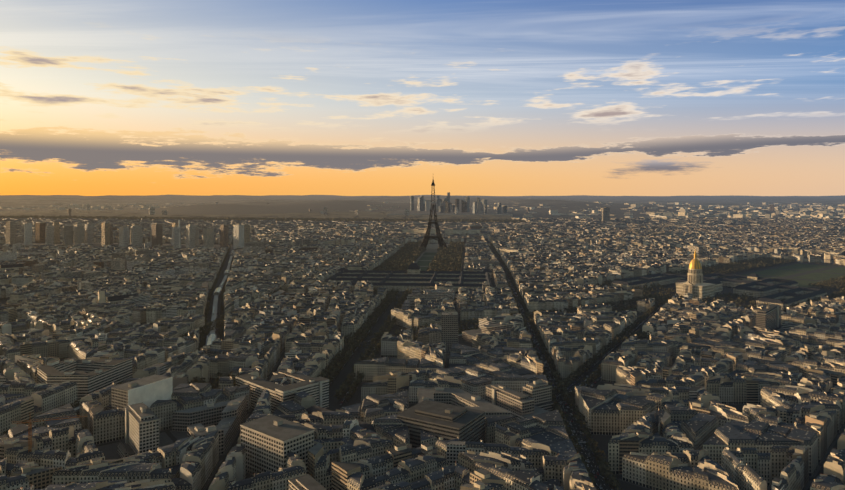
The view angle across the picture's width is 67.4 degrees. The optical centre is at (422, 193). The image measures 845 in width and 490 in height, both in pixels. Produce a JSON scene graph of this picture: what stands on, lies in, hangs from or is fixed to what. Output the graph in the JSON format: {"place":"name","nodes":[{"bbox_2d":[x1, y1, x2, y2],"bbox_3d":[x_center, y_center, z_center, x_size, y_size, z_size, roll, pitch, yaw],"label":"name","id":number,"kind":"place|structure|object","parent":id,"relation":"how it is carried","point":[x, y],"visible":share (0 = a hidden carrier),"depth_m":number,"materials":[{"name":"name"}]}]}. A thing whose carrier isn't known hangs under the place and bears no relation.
{"place":"outdoors","nodes":[
{"label":"outdoors","id":0,"kind":"place"},
{"bbox_2d":[0,195,844,489],"bbox_3d":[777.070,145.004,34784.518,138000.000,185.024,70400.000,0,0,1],"label":"ground","id":1,"kind":"structure","parent":0,"point":[251,204],"depth_m":8668.19,"materials":[{"name":"grey asphalt"}]},
{"bbox_2d":[11,412,87,451],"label":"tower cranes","id":2,"kind":"object","parent":1,"relation":"on","point":[29,435],"visible":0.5,"depth_m":516.29,"materials":[{"name":"metal"}]},
{"bbox_2d":[6,220,249,251],"bbox_3d":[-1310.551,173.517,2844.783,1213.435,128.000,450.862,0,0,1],"label":"high-rise apartment blocks","id":3,"kind":"structure","parent":1,"relation":"on","point":[77,233],"depth_m":2784.14,"materials":[{"name":"concrete"}]},
{"bbox_2d":[73,250,233,411],"bbox_3d":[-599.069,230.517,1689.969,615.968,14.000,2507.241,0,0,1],"label":"elevated railway","id":4,"kind":"object","parent":1,"relation":"on","point":[211,336],"visible":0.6,"depth_m":1299.69,"materials":[{"name":"stone"}]},
{"bbox_2d":[0,210,528,222],"bbox_3d":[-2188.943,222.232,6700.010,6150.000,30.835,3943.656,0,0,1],"label":"bois de boulogne trees","id":5,"kind":"object","parent":1,"relation":"on","point":[353,216],"visible":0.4,"depth_m":6056.26,"materials":[{"name":"plant"}]},
{"bbox_2d":[111,368,484,475],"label":"buildings","id":6,"kind":"structure","parent":1,"relation":"on","point":[270,442],"depth_m":586.16,"materials":[{"name":"concrete"}]},
{"bbox_2d":[79,283,665,489],"bbox_3d":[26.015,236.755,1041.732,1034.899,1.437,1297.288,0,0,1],"label":"cars","id":7,"kind":"object","parent":1,"relation":"on","point":[564,403],"visible":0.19,"depth_m":821.35,"materials":[{"name":"metal"}]},
{"bbox_2d":[326,261,491,292],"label":"military school complex","id":8,"kind":"structure","parent":1,"relation":"on","point":[412,276],"depth_m":1651.60,"materials":[{"name":"stone"}]},
{"bbox_2d":[0,217,844,489],"bbox_3d":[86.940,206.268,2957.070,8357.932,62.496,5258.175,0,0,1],"label":"city buildings","id":9,"kind":"structure","parent":1,"relation":"on","point":[679,425],"depth_m":822.09,"materials":[{"name":"stone"}]},
{"bbox_2d":[0,201,844,218],"bbox_3d":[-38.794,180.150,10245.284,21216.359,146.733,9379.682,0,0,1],"label":"suburbs","id":10,"kind":"object","parent":1,"relation":"on","point":[803,213],"visible":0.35,"depth_m":8358.77,"materials":[{"name":"concrete"}]},
{"bbox_2d":[0,259,844,489],"bbox_3d":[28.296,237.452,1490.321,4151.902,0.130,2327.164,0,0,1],"label":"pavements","id":11,"kind":"structure","parent":1,"relation":"on","point":[110,451],"depth_m":605.40,"materials":[{"name":"grey concrete"}]},
{"bbox_2d":[0,207,844,303],"bbox_3d":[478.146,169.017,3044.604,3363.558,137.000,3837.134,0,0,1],"label":"landmarks","id":12,"kind":"object","parent":1,"relation":"on","point":[120,298],"visible":0.54,"depth_m":3303.52,"materials":[{"name":"stone"}]},
{"bbox_2d":[2,240,844,489],"bbox_3d":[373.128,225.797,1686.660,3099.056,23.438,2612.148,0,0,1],"label":"trees","id":13,"kind":"object","parent":1,"relation":"on","point":[408,253],"visible":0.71,"depth_m":1137.98,"materials":[{"name":"plant"}]},
{"bbox_2d":[420,180,446,247],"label":"eiffel tower","id":14,"kind":"structure","parent":1,"relation":"on","point":[427,236],"depth_m":2673.33,"materials":[{"name":"metal"}]},
{"bbox_2d":[68,192,802,216],"bbox_3d":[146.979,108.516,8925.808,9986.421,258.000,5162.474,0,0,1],"label":"distant skyscrapers","id":15,"kind":"structure","parent":1,"relation":"on","point":[446,207],"depth_m":7211.10,"materials":[{"name":"stone"}]},
{"bbox_2d":[611,268,826,309],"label":"les invalides complex","id":16,"kind":"structure","parent":1,"relation":"on","point":[696,283],"depth_m":1483.95,"materials":[{"name":"beige stone"}]},
{"bbox_2d":[689,250,701,268],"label":"golden dome","id":17,"kind":"structure","parent":16,"relation":"attached to","point":[695,263],"depth_m":1443.00,"materials":[{"name":"gold metal"}]},
{"bbox_2d":[0,0,844,195],"label":"sky","id":18,"kind":"structure","parent":0,"point":[98,97],"materials":[{"name":"blue"}]},
{"bbox_2d":[414,243,844,339],"bbox_3d":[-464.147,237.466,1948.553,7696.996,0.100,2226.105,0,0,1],"label":"lawn","id":19,"kind":"structure","parent":0,"point":[424,259],"depth_m":1966.96,"materials":[{"name":"plant"}]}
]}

